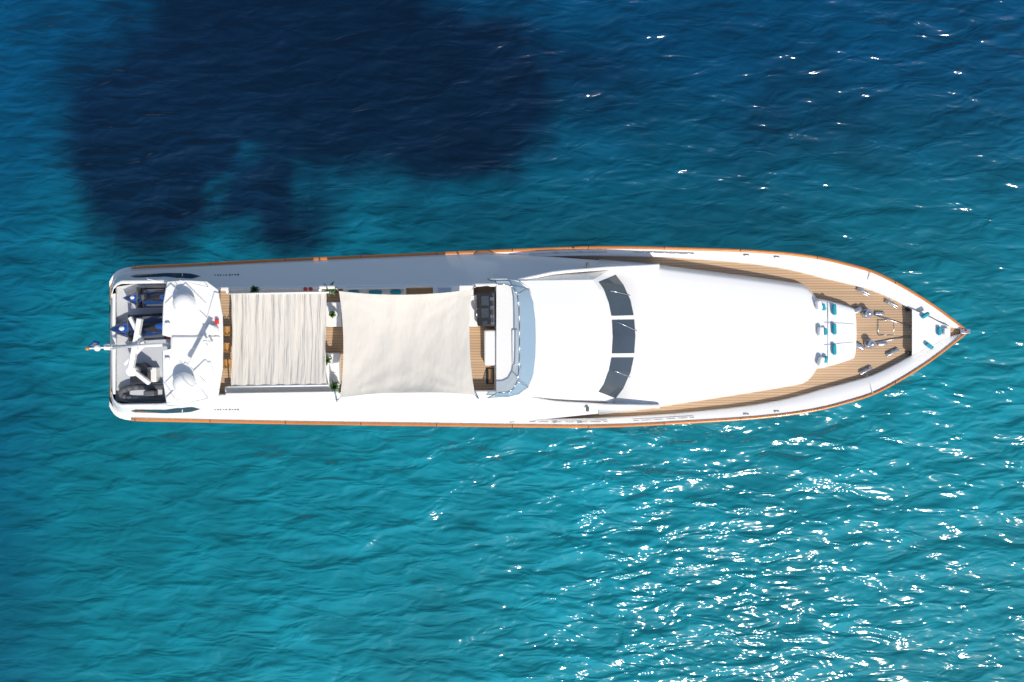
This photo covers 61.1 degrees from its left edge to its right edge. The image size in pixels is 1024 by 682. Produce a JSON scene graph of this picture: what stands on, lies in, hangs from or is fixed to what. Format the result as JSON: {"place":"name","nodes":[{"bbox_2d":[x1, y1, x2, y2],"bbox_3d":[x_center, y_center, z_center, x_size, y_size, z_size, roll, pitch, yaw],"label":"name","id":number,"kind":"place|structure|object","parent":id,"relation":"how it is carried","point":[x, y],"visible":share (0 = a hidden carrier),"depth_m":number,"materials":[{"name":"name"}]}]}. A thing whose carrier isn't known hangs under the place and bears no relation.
{"place":"outdoors","nodes":[
{"label":"outdoors","id":0,"kind":"place"},
{"bbox_2d":[115,283,493,402],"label":"yacht fly decks","id":1,"kind":"object","parent":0,"point":[151,356],"visible":0.05,"depth_m":35.70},
{"bbox_2d":[131,251,778,422],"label":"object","id":2,"kind":"object","parent":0,"point":[186,409],"visible":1,"depth_m":35.99,"materials":[{"name":"silver metal"}]},
{"bbox_2d":[0,0,1023,681],"bbox_3d":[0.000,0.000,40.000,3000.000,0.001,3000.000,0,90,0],"label":"sea water","id":3,"kind":"structure","parent":0,"point":[876,536],"depth_m":40.00,"materials":[{"name":"blue liquid"}]},
{"bbox_2d":[109,246,965,427],"bbox_3d":[1.280,-0.179,38.645,40.887,5.310,7.840,0,90,0],"label":"yacht hull","id":4,"kind":"object","parent":3,"relation":"on","point":[845,382],"visible":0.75,"depth_m":36.64,"materials":[{"name":"white plastic"}]},
{"bbox_2d":[85,340,170,350],"bbox_3d":[-15.034,0.194,34.319,3.811,1.963,0.446,0,90,0],"label":"ensign staff","id":5,"kind":"object","parent":4,"relation":"on","point":[94,345],"visible":0.99,"depth_m":34.47,"materials":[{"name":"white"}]},
{"bbox_2d":[109,313,170,340],"bbox_3d":[-14.850,-0.568,35.375,3.106,0.990,1.080,-3,90,0],"label":"jet ski","id":6,"kind":"object","parent":4,"relation":"on","point":[152,327],"visible":0.46,"depth_m":35.33,"materials":[{"name":"blue plastic"}]},
{"bbox_2d":[123,317,159,384],"bbox_3d":[-14.989,0.388,35.087,1.119,1.567,2.727,0,90,0],"label":"deck crane","id":7,"kind":"object","parent":4,"relation":"on","point":[146,373],"visible":0.85,"depth_m":34.61,"materials":[{"name":"grey metal"}]},
{"bbox_2d":[118,383,165,401],"bbox_3d":[-14.389,2.116,35.425,3.526,0.710,0.767,-1,90,0],"label":"dinghy","id":8,"kind":"object","parent":4,"relation":"on","point":[153,392],"visible":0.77,"depth_m":35.45,"materials":[{"name":"grey rubber"}]},
{"bbox_2d":[123,287,165,307],"bbox_3d":[-14.599,-1.773,35.375,2.542,0.990,0.828,-1,90,0],"label":"jet ski","id":9,"kind":"object","parent":4,"relation":"on","point":[139,297],"visible":0.71,"depth_m":35.32,"materials":[{"name":"blue plastic"}]},
{"bbox_2d":[148,279,222,406],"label":"radar arch","id":10,"kind":"structure","parent":4,"relation":"on","point":[192,357],"depth_m":33.00,"materials":[{"name":"white"}]},
{"bbox_2d":[228,291,329,387],"bbox_3d":[-9.348,-0.060,34.577,4.602,2.264,3.941,0,90,0],"label":"awning","id":11,"kind":"object","parent":4,"relation":"on","point":[278,339],"visible":1,"depth_m":33.58,"materials":[{"name":"beige fabric"}]},
{"bbox_2d":[223,278,535,398],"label":"flybridge fittings","id":12,"kind":"object","parent":4,"relation":"on","point":[483,309],"visible":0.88,"depth_m":34.90,"materials":[{"name":"white"}]},
{"bbox_2d":[110,254,659,422],"bbox_3d":[-5.442,-0.106,36.099,23.442,2.099,7.164,0,90,0],"label":"superstructure","id":13,"kind":"object","parent":4,"relation":"on","point":[477,270],"visible":0.89,"depth_m":35.79,"materials":[{"name":"white plastic"}]},
{"bbox_2d":[335,286,478,401],"bbox_3d":[-4.275,0.107,34.494,6.010,2.428,4.785,0,90,0],"label":"awning","id":14,"kind":"object","parent":4,"relation":"on","point":[407,343],"visible":1,"depth_m":33.66,"materials":[{"name":"beige fabric"}]},
{"bbox_2d":[599,259,821,414],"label":"cabin roof","id":15,"kind":"structure","parent":4,"relation":"on","point":[700,335],"depth_m":35.99,"materials":[{"name":"white plastic"}]},
{"bbox_2d":[815,299,856,368],"bbox_3d":[13.559,-0.307,36.362,2.043,0.905,3.070,0,90,0],"label":"sun pad","id":16,"kind":"object","parent":4,"relation":"on","point":[836,331],"visible":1,"depth_m":36.19,"materials":[{"name":"white fabric"}]},
{"bbox_2d":[854,287,970,374],"bbox_3d":[16.586,-0.405,36.287,4.854,0.782,4.530,0,90,0],"label":"deck hardware","id":17,"kind":"object","parent":4,"relation":"on","point":[868,343],"visible":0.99,"depth_m":36.49,"materials":[{"name":"silver metal"}]},
{"bbox_2d":[912,309,949,354],"bbox_3d":[17.513,-0.366,36.172,1.771,0.790,1.946,0,90,0],"label":"foredeck","id":18,"kind":"object","parent":4,"relation":"on","point":[928,332],"visible":1,"depth_m":36.02,"materials":[{"name":"white"}]},
{"bbox_2d":[494,270,636,402],"bbox_3d":[2.276,-0.136,35.440,6.135,1.080,5.812,0,90,0],"label":"wheelhouse","id":19,"kind":"object","parent":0,"point":[585,334],"visible":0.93,"depth_m":34.98,"materials":[{"name":"white plastic"}]}
]}

